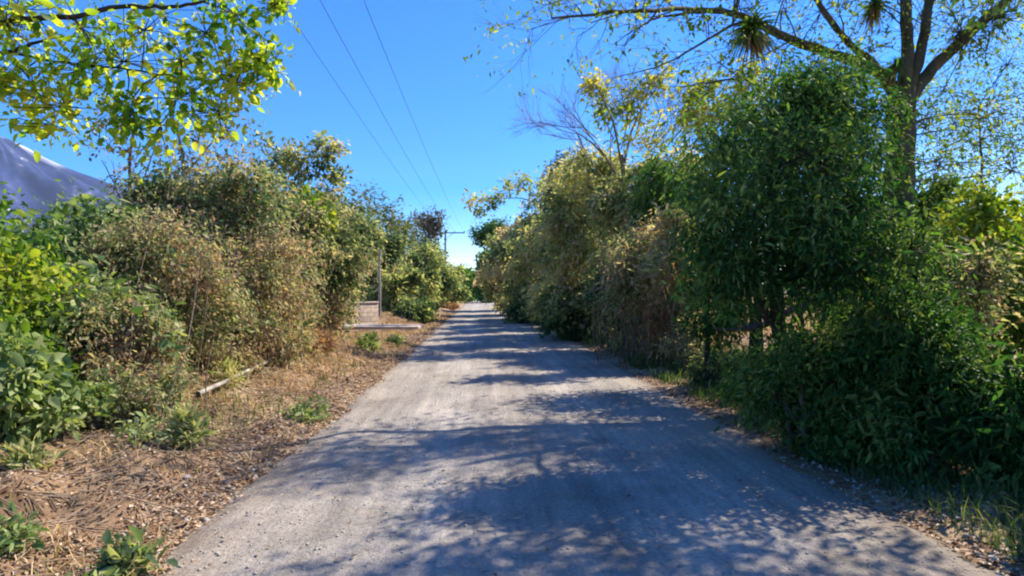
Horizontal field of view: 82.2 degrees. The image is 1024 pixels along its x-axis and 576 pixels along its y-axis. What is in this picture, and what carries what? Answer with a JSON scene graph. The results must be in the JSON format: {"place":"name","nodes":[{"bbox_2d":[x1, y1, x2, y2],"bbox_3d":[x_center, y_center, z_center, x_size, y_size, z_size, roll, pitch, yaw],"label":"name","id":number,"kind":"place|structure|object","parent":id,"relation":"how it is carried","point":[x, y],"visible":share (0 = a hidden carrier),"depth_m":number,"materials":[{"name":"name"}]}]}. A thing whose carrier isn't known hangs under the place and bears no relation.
{"place":"outdoors","nodes":[
{"label":"outdoors","id":0,"kind":"place"},
{"bbox_2d":[0,136,361,279],"bbox_3d":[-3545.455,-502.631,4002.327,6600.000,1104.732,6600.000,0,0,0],"label":"hills","id":1,"kind":"structure","parent":0,"point":[25,171],"depth_m":3704.40,"materials":[{"name":"stone"}]},
{"bbox_2d":[0,292,1023,575],"bbox_3d":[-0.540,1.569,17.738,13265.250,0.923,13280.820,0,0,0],"label":"ground","id":2,"kind":"structure","parent":0,"point":[50,510],"depth_m":4.60,"materials":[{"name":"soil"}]},
{"bbox_2d":[0,494,49,561],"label":"weed clump","id":3,"kind":"object","parent":2,"relation":"on","point":[10,533],"visible":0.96,"depth_m":3.21,"materials":[{"name":"green plant"}]},
{"bbox_2d":[0,432,70,476],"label":"weed clump","id":4,"kind":"object","parent":2,"relation":"on","point":[22,455],"visible":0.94,"depth_m":4.33,"materials":[{"name":"green plant"}]},
{"bbox_2d":[0,314,80,447],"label":"broadleaf bush","id":5,"kind":"object","parent":2,"relation":"on","point":[28,367],"visible":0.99,"depth_m":4.74,"materials":[{"name":"green plant"}]},
{"bbox_2d":[0,181,99,382],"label":"broadleaf bush","id":6,"kind":"object","parent":2,"relation":"on","point":[17,286],"visible":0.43,"depth_m":5.43,"materials":[{"name":"green plant"}]},
{"bbox_2d":[0,193,109,243],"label":"field tree","id":7,"kind":"object","parent":2,"relation":"on","point":[49,212],"visible":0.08,"depth_m":16.69,"materials":[{"name":"green plant"}]},
{"bbox_2d":[4,219,126,290],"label":"leafy bush","id":8,"kind":"object","parent":2,"relation":"on","point":[38,243],"visible":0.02,"depth_m":7.09,"materials":[{"name":"green plant"}]},
{"bbox_2d":[0,368,135,444],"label":"broadleaf bush","id":9,"kind":"object","parent":2,"relation":"on","point":[67,417],"visible":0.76,"depth_m":5.02,"materials":[{"name":"green plant"}]},
{"bbox_2d":[68,494,84,504],"bbox_3d":[-2.996,1.460,4.042,0.097,0.073,0.107,0,0,44],"label":"stone","id":10,"kind":"object","parent":2,"relation":"on","point":[76,498],"visible":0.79,"depth_m":4.02,"materials":[{"name":"beige stone"}]},
{"bbox_2d":[0,177,178,305],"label":"coffee shrub","id":11,"kind":"object","parent":2,"relation":"on","point":[92,210],"visible":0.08,"depth_m":7.79,"materials":[{"name":"green plant"}]},
{"bbox_2d":[64,567,121,575],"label":"weed clump","id":12,"kind":"object","parent":2,"relation":"on","point":[107,573],"visible":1,"depth_m":2.91,"materials":[{"name":"green plant"}]},
{"bbox_2d":[1,237,187,381],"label":"broadleaf bush","id":13,"kind":"object","parent":2,"relation":"on","point":[74,305],"visible":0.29,"depth_m":6.31,"materials":[{"name":"green plant"}]},
{"bbox_2d":[66,101,184,206],"bbox_3d":[-7.325,-1.042,11.088,1.658,5.013,1.500,0,0,0],"label":"thin tree","id":14,"kind":"object","parent":2,"relation":"on","point":[129,149],"visible":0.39,"depth_m":10.98,"materials":[{"name":"green plant"}]},
{"bbox_2d":[42,257,219,417],"bbox_3d":[-4.228,0.512,6.314,1.966,1.640,1.726,0,0,-23],"label":"dry bush","id":15,"kind":"object","parent":2,"relation":"on","point":[90,341],"visible":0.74,"depth_m":6.12,"materials":[{"name":"green plant"}]},
{"bbox_2d":[85,525,177,575],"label":"weed clump","id":16,"kind":"object","parent":2,"relation":"on","point":[128,554],"visible":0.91,"depth_m":3.13,"materials":[{"name":"green plant"}]},
{"bbox_2d":[78,350,201,431],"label":"dry bush","id":17,"kind":"object","parent":2,"relation":"on","point":[150,395],"visible":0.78,"depth_m":5.85,"materials":[{"name":"green plant"}]},
{"bbox_2d":[113,409,183,449],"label":"weed clump","id":18,"kind":"object","parent":2,"relation":"on","point":[145,431],"visible":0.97,"depth_m":4.99,"materials":[{"name":"green plant"}]},
{"bbox_2d":[0,0,300,184],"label":"canopy tree","id":19,"kind":"object","parent":2,"relation":"on","point":[262,66],"visible":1,"depth_m":5.17,"materials":[{"name":"green plant"}]},
{"bbox_2d":[59,190,272,384],"bbox_3d":[-4.941,-0.066,7.983,3.243,2.678,2.858,0,0,0],"label":"dry bush","id":20,"kind":"object","parent":2,"relation":"on","point":[165,263],"visible":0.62,"depth_m":7.69,"materials":[{"name":"green plant"}]},
{"bbox_2d":[131,357,200,392],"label":"dry bush","id":21,"kind":"object","parent":2,"relation":"on","point":[188,369],"visible":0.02,"depth_m":7.45,"materials":[{"name":"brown plant"}]},
{"bbox_2d":[164,397,216,451],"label":"weed clump","id":22,"kind":"object","parent":2,"relation":"on","point":[186,417],"visible":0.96,"depth_m":5.20,"materials":[{"name":"green plant"}]},
{"bbox_2d":[155,92,262,181],"bbox_3d":[-6.245,-1.319,11.975,2.048,5.334,1.392,0,0,0],"label":"thin tree","id":23,"kind":"object","parent":2,"relation":"on","point":[198,141],"visible":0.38,"depth_m":12.03,"materials":[{"name":"green plant"}]},
{"bbox_2d":[4,313,424,451],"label":"green grass","id":24,"kind":"structure","parent":2,"relation":"on","point":[215,417],"depth_m":7.00,"materials":[{"name":"green plant"}]},
{"bbox_2d":[105,136,328,338],"bbox_3d":[-5.498,-0.660,10.331,4.322,4.446,3.824,0,0,-14],"label":"dry bush","id":25,"kind":"object","parent":2,"relation":"on","point":[224,196],"visible":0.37,"depth_m":9.92,"materials":[{"name":"green plant"}]},
{"bbox_2d":[0,325,436,575],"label":"fallen twigs","id":26,"kind":"object","parent":2,"relation":"on","point":[57,494],"depth_m":4.74,"materials":[{"name":"brown wood"}]},
{"bbox_2d":[1,310,445,575],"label":"dry grass","id":27,"kind":"structure","parent":2,"relation":"on","point":[351,340],"depth_m":5.57,"materials":[{"name":"plant"}]},
{"bbox_2d":[179,318,271,375],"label":"dry bush","id":28,"kind":"object","parent":2,"relation":"on","point":[249,358],"visible":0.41,"depth_m":8.69,"materials":[{"name":"brown plant"}]},
{"bbox_2d":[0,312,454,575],"bbox_3d":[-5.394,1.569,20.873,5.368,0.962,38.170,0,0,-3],"label":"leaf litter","id":29,"kind":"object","parent":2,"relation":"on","point":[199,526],"visible":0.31,"depth_m":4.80,"materials":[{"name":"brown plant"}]},
{"bbox_2d":[204,351,252,389],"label":"weed clump","id":30,"kind":"object","parent":2,"relation":"on","point":[228,370],"visible":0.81,"depth_m":7.93,"materials":[{"name":"green plant"}]},
{"bbox_2d":[192,211,350,372],"bbox_3d":[-4.291,0.056,9.928,2.572,2.723,2.739,0,0,26],"label":"dry bush","id":31,"kind":"object","parent":2,"relation":"on","point":[275,291],"visible":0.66,"depth_m":9.57,"materials":[{"name":"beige plant"}]},
{"bbox_2d":[239,166,351,340],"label":"leafy bush","id":32,"kind":"object","parent":2,"relation":"on","point":[312,214],"visible":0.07,"depth_m":13.38,"materials":[{"name":"green plant"}]},
{"bbox_2d":[245,130,353,194],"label":"tufted tree","id":33,"kind":"object","parent":2,"relation":"on","point":[290,156],"visible":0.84,"depth_m":15.29,"materials":[{"name":"green plant"}]},
{"bbox_2d":[277,391,333,424],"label":"weed clump","id":34,"kind":"object","parent":2,"relation":"on","point":[307,413],"visible":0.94,"depth_m":6.78,"materials":[{"name":"green plant"}]},
{"bbox_2d":[288,179,339,331],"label":"lime vine","id":35,"kind":"object","parent":2,"relation":"on","point":[312,203],"visible":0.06,"depth_m":14.11,"materials":[{"name":"green plant"}]},
{"bbox_2d":[295,286,334,333],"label":"dry bush","id":36,"kind":"object","parent":2,"relation":"on","point":[321,310],"visible":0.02,"depth_m":12.90,"materials":[{"name":"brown plant"}]},
{"bbox_2d":[302,321,342,354],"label":"dry bush","id":37,"kind":"object","parent":2,"relation":"on","point":[327,341],"visible":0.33,"depth_m":12.50,"materials":[{"name":"orange plant"}]},
{"bbox_2d":[268,167,383,342],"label":"leafy bush","id":38,"kind":"object","parent":2,"relation":"on","point":[339,311],"visible":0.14,"depth_m":14.89,"materials":[{"name":"green plant"}]},
{"bbox_2d":[332,194,374,323],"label":"leafy bush","id":39,"kind":"object","parent":2,"relation":"on","point":[358,294],"visible":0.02,"depth_m":20.02,"materials":[{"name":"green plant"}]},
{"bbox_2d":[340,301,378,330],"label":"block wall","id":40,"kind":"structure","parent":2,"relation":"on","point":[370,309],"depth_m":25.55,"materials":[{"name":"concrete"}]},
{"bbox_2d":[339,202,391,301],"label":"leafy bush","id":41,"kind":"object","parent":2,"relation":"on","point":[379,236],"visible":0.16,"depth_m":28.29,"materials":[{"name":"green plant"}]},
{"bbox_2d":[312,170,425,252],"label":"tree","id":42,"kind":"object","parent":2,"relation":"on","point":[391,221],"visible":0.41,"depth_m":40.05,"materials":[{"name":"green plant"}]},
{"bbox_2d":[354,330,384,351],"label":"weed clump","id":43,"kind":"object","parent":2,"relation":"on","point":[367,342],"visible":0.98,"depth_m":14.36,"materials":[{"name":"green plant"}]},
{"bbox_2d":[377,249,381,315],"bbox_3d":[-6.150,0.073,27.200,0.163,3.804,0.154,0,0,43],"label":"gate post","id":44,"kind":"object","parent":2,"relation":"on","point":[379,259],"visible":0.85,"depth_m":27.17,"materials":[{"name":"grey wood"}]},
{"bbox_2d":[340,324,423,329],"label":"concrete slab","id":45,"kind":"structure","parent":2,"relation":"on","point":[387,326],"depth_m":22.61,"materials":[{"name":"grey concrete"}]},
{"bbox_2d":[357,227,411,301],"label":"leafy bush","id":46,"kind":"object","parent":2,"relation":"on","point":[396,245],"visible":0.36,"depth_m":32.89,"materials":[{"name":"green plant"}]},
{"bbox_2d":[381,331,406,346],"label":"weed clump","id":47,"kind":"object","parent":2,"relation":"on","point":[396,339],"visible":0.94,"depth_m":16.11,"materials":[{"name":"green plant"}]},
{"bbox_2d":[362,257,428,312],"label":"leafy bush","id":48,"kind":"object","parent":2,"relation":"on","point":[402,281],"visible":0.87,"depth_m":31.30,"materials":[{"name":"green plant"}]},
{"bbox_2d":[384,211,427,257],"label":"tree","id":49,"kind":"object","parent":2,"relation":"on","point":[416,224],"visible":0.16,"depth_m":45.92,"materials":[{"name":"green plant"}]},
{"bbox_2d":[389,293,439,322],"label":"leafy bush","id":50,"kind":"object","parent":2,"relation":"on","point":[425,310],"visible":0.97,"depth_m":27.62,"materials":[{"name":"green plant"}]},
{"bbox_2d":[400,234,445,306],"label":"leafy bush","id":51,"kind":"object","parent":2,"relation":"on","point":[425,259],"visible":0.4,"depth_m":37.46,"materials":[{"name":"green plant"}]},
{"bbox_2d":[407,205,449,256],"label":"tree","id":52,"kind":"object","parent":2,"relation":"on","point":[430,229],"visible":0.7,"depth_m":61.68,"materials":[{"name":"brown plant"}]},
{"bbox_2d":[413,238,462,308],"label":"leafy bush","id":53,"kind":"object","parent":2,"relation":"on","point":[449,282],"visible":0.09,"depth_m":41.68,"materials":[{"name":"green plant"}]},
{"bbox_2d":[439,301,458,309],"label":"dry bush","id":54,"kind":"object","parent":2,"relation":"on","point":[454,306],"visible":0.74,"depth_m":46.65,"materials":[{"name":"orange plant"}]},
{"bbox_2d":[444,231,464,261],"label":"utility pole","id":55,"kind":"object","parent":2,"relation":"on","point":[447,237],"visible":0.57,"depth_m":74.91,"materials":[{"name":"concrete"}]},
{"bbox_2d":[320,0,449,224],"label":"power line","id":56,"kind":"object","parent":55,"relation":"attached to","point":[370,92],"visible":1,"depth_m":18.84,"materials":[{"name":"black metal"}]},
{"bbox_2d":[364,1,461,226],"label":"power line","id":57,"kind":"object","parent":55,"relation":"attached to","point":[399,87],"visible":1,"depth_m":18.42,"materials":[{"name":"black metal"}]},
{"bbox_2d":[439,261,471,303],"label":"leafy bush","id":58,"kind":"object","parent":2,"relation":"on","point":[463,293],"visible":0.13,"depth_m":51.84,"materials":[{"name":"green plant"}]},
{"bbox_2d":[452,263,476,301],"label":"leafy bush","id":59,"kind":"object","parent":2,"relation":"on","point":[469,273],"visible":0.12,"depth_m":78.97,"materials":[{"name":"green plant"}]},
{"bbox_2d":[469,249,494,302],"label":"leafy bush","id":60,"kind":"object","parent":2,"relation":"on","point":[478,296],"visible":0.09,"depth_m":74.37,"materials":[{"name":"green plant"}]},
{"bbox_2d":[464,214,510,251],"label":"dark crown tree","id":61,"kind":"object","parent":2,"relation":"on","point":[481,236],"visible":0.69,"depth_m":71.40,"materials":[{"name":"green plant"}]},
{"bbox_2d":[475,228,514,305],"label":"leafy bush","id":62,"kind":"object","parent":2,"relation":"on","point":[491,289],"visible":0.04,"depth_m":44.68,"materials":[{"name":"green plant"}]},
{"bbox_2d":[472,211,530,314],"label":"leafy bush","id":63,"kind":"object","parent":2,"relation":"on","point":[491,273],"visible":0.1,"depth_m":36.88,"materials":[{"name":"green plant"}]},
{"bbox_2d":[458,169,549,220],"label":"overhanging tree","id":64,"kind":"object","parent":2,"relation":"on","point":[478,212],"visible":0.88,"depth_m":26.16,"materials":[{"name":"green plant"}]},
{"bbox_2d":[478,193,539,314],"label":"leafy bush","id":65,"kind":"object","parent":2,"relation":"on","point":[504,246],"visible":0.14,"depth_m":30.90,"materials":[{"name":"green plant"}]},
{"bbox_2d":[498,260,540,324],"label":"leafy bush","id":66,"kind":"object","parent":2,"relation":"on","point":[513,309],"visible":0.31,"depth_m":27.65,"materials":[{"name":"green plant"}]},
{"bbox_2d":[499,181,550,322],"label":"leafy bush","id":67,"kind":"object","parent":2,"relation":"on","point":[514,269],"visible":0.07,"depth_m":26.83,"materials":[{"name":"green plant"}]},
{"bbox_2d":[512,179,567,327],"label":"leafy bush","id":68,"kind":"object","parent":2,"relation":"on","point":[533,254],"visible":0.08,"depth_m":24.25,"materials":[{"name":"green plant"}]},
{"bbox_2d":[537,147,585,183],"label":"dark crown tree","id":69,"kind":"object","parent":2,"relation":"on","point":[561,155],"visible":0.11,"depth_m":32.69,"materials":[{"name":"green plant"}]},
{"bbox_2d":[517,166,609,303],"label":"leafy bush","id":70,"kind":"object","parent":2,"relation":"on","point":[535,222],"visible":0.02,"depth_m":20.84,"materials":[{"name":"green plant"}]},
{"bbox_2d":[530,276,611,340],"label":"leafy bush","id":71,"kind":"object","parent":2,"relation":"on","point":[561,309],"visible":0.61,"depth_m":17.93,"materials":[{"name":"green plant"}]},
{"bbox_2d":[513,125,640,340],"bbox_3d":[2.733,-1.427,18.480,4.976,6.850,4.358,0,0,-26],"label":"leafy bush","id":72,"kind":"object","parent":2,"relation":"on","point":[564,227],"visible":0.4,"depth_m":17.80,"materials":[{"name":"green plant"}]},
{"bbox_2d":[499,54,712,230],"bbox_3d":[2.670,-2.534,16.879,6.350,8.455,3.595,0,0,7],"label":"bare tree","id":73,"kind":"object","parent":2,"relation":"on","point":[590,84],"visible":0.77,"depth_m":16.93,"materials":[{"name":"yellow plant"}]},
{"bbox_2d":[576,266,639,354],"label":"leafy bush","id":74,"kind":"object","parent":2,"relation":"on","point":[587,298],"visible":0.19,"depth_m":14.52,"materials":[{"name":"green plant"}]},
{"bbox_2d":[572,147,672,331],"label":"leafy bush","id":75,"kind":"object","parent":2,"relation":"on","point":[608,203],"visible":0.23,"depth_m":15.54,"materials":[{"name":"green plant"}]},
{"bbox_2d":[589,207,718,361],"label":"cane bush","id":76,"kind":"object","parent":2,"relation":"on","point":[622,262],"visible":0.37,"depth_m":12.80,"materials":[{"name":"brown plant"}]},
{"bbox_2d":[623,142,693,248],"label":"weeping tree","id":77,"kind":"object","parent":2,"relation":"on","point":[647,196],"visible":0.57,"depth_m":14.26,"materials":[{"name":"green plant"}]},
{"bbox_2d":[621,138,709,256],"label":"leafy bush","id":78,"kind":"object","parent":2,"relation":"on","point":[662,159],"visible":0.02,"depth_m":15.43,"materials":[{"name":"green plant"}]},
{"bbox_2d":[629,195,704,361],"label":"leafy bush","id":79,"kind":"object","parent":2,"relation":"on","point":[658,258],"visible":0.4,"depth_m":12.00,"materials":[{"name":"green plant"}]},
{"bbox_2d":[648,311,713,373],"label":"dry bush","id":80,"kind":"object","parent":2,"relation":"on","point":[680,347],"visible":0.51,"depth_m":10.79,"materials":[{"name":"green plant"}]},
{"bbox_2d":[634,262,738,368],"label":"cane bush","id":81,"kind":"object","parent":2,"relation":"on","point":[656,320],"visible":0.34,"depth_m":11.57,"materials":[{"name":"green plant"}]},
{"bbox_2d":[666,157,728,392],"bbox_3d":[3.060,-0.231,9.190,1.339,3.985,1.285,0,0,0],"label":"pole sapling","id":82,"kind":"object","parent":2,"relation":"on","point":[706,356],"visible":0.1,"depth_m":9.17,"materials":[{"name":"green plant"}]},
{"bbox_2d":[682,335,745,391],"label":"roadside bush","id":83,"kind":"object","parent":2,"relation":"on","point":[696,368],"visible":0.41,"depth_m":9.21,"materials":[{"name":"green plant"}]},
{"bbox_2d":[659,52,773,349],"bbox_3d":[4.630,-1.789,12.962,2.559,6.780,1.245,0,0,0],"label":"yellow tree","id":84,"kind":"object","parent":2,"relation":"on","point":[696,101],"visible":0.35,"depth_m":12.92,"materials":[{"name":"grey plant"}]},
{"bbox_2d":[663,98,814,350],"bbox_3d":[4.091,-0.956,10.013,3.105,5.093,2.184,0,0,0],"label":"hedge tree","id":85,"kind":"object","parent":2,"relation":"on","point":[761,335],"visible":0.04,"depth_m":10.02,"materials":[{"name":"green plant"}]},
{"bbox_2d":[716,349,764,401],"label":"roadside bush","id":86,"kind":"object","parent":2,"relation":"on","point":[731,380],"visible":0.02,"depth_m":8.36,"materials":[{"name":"green plant"}]},
{"bbox_2d":[463,0,1023,306],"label":"spreading tree","id":87,"kind":"object","parent":2,"relation":"on","point":[915,55],"visible":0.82,"depth_m":9.16,"materials":[{"name":"green plant"}]},
{"bbox_2d":[724,7,788,73],"bbox_3d":[3.533,-3.533,8.586,1.026,0.927,1.057,-5,-7,-21],"label":"bromeliad","id":88,"kind":"object","parent":87,"relation":"attached to","point":[757,42],"visible":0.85,"depth_m":8.54,"materials":[{"name":"green plant"}]},
{"bbox_2d":[849,0,892,39],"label":"bromeliad","id":89,"kind":"object","parent":87,"relation":"attached to","point":[870,18],"visible":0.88,"depth_m":9.19,"materials":[{"name":"green plant"}]},
{"bbox_2d":[878,55,913,91],"bbox_3d":[6.029,-3.351,9.267,0.628,0.568,0.486,13,21,6],"label":"bromeliad","id":90,"kind":"object","parent":87,"relation":"attached to","point":[898,70],"visible":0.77,"depth_m":9.19,"materials":[{"name":"green plant"}]},
{"bbox_2d":[725,159,767,358],"bbox_3d":[3.583,-0.217,8.903,1.201,3.630,1.255,0,0,35],"label":"pole sapling","id":91,"kind":"object","parent":2,"relation":"on","point":[750,340],"visible":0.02,"depth_m":8.86,"materials":[{"name":"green plant"}]},
{"bbox_2d":[702,299,873,336],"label":"dry grass","id":92,"kind":"structure","parent":2,"relation":"on","point":[769,329],"depth_m":23.42,"materials":[{"name":"plant"}]},
{"bbox_2d":[576,338,1023,575],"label":"leaf litter","id":93,"kind":"object","parent":2,"relation":"on","point":[1002,546],"visible":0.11,"depth_m":4.14,"materials":[{"name":"brown plant"}]},
{"bbox_2d":[580,329,1023,566],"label":"shaded grass","id":94,"kind":"structure","parent":2,"relation":"on","point":[930,479],"depth_m":4.37,"materials":[{"name":"green plant"}]},
{"bbox_2d":[705,304,918,471],"bbox_3d":[2.892,0.918,5.517,2.001,1.580,1.652,0,0,0],"label":"dark bush","id":95,"kind":"object","parent":2,"relation":"on","point":[791,372],"visible":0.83,"depth_m":5.29,"materials":[{"name":"green plant"}]},
{"bbox_2d":[651,29,1021,446],"bbox_3d":[3.288,-0.647,6.634,3.212,4.678,4.895,0,0,16],"label":"mango tree","id":96,"kind":"object","parent":2,"relation":"on","point":[819,121],"visible":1,"depth_m":5.33,"materials":[{"name":"green plant"}]},
{"bbox_2d":[778,187,932,330],"bbox_3d":[6.206,-0.307,11.021,3.744,3.579,3.356,0,0,0],"label":"leafy bush","id":97,"kind":"object","parent":2,"relation":"on","point":[851,294],"visible":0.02,"depth_m":10.44,"materials":[{"name":"green plant"}]},
{"bbox_2d":[790,260,1020,485],"bbox_3d":[3.554,0.706,5.269,1.906,1.998,1.881,0,0,0],"label":"dark bush","id":98,"kind":"object","parent":2,"relation":"on","point":[933,340],"visible":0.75,"depth_m":4.91,"materials":[{"name":"green plant"}]},
{"bbox_2d":[869,155,1012,309],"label":"leafy bush","id":99,"kind":"object","parent":2,"relation":"on","point":[948,189],"visible":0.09,"depth_m":9.83,"materials":[{"name":"green plant"}]},
{"bbox_2d":[877,229,1023,379],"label":"dry bush","id":100,"kind":"object","parent":2,"relation":"on","point":[985,274],"visible":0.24,"depth_m":6.19,"materials":[{"name":"green plant"}]},
{"bbox_2d":[896,166,1023,377],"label":"roadside bush","id":101,"kind":"object","parent":2,"relation":"on","point":[996,218],"visible":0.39,"depth_m":8.52,"materials":[{"name":"green plant"}]},
{"bbox_2d":[901,329,1023,497],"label":"dark bush","id":102,"kind":"object","parent":2,"relation":"on","point":[986,426],"visible":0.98,"depth_m":4.46,"materials":[{"name":"green plant"}]},
{"bbox_2d":[916,30,1023,192],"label":"twiggy tree","id":103,"kind":"object","parent":2,"relation":"on","point":[980,144],"visible":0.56,"depth_m":11.95,"materials":[{"name":"green plant"}]},
{"bbox_2d":[949,0,1023,36],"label":"shade tree","id":104,"kind":"object","parent":2,"relation":"on","point":[971,24],"visible":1,"depth_m":5.72,"materials":[{"name":"green plant"}]},
{"bbox_2d":[0,0,1023,271],"label":"sky","id":105,"kind":"structure","parent":0,"point":[457,121],"materials":[{"name":"blue"}]},
{"bbox_2d":[159,300,999,575],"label":"road","id":106,"kind":"structure","parent":0,"point":[558,530],"depth_m":4.43,"materials":[{"name":"grey gravel"}]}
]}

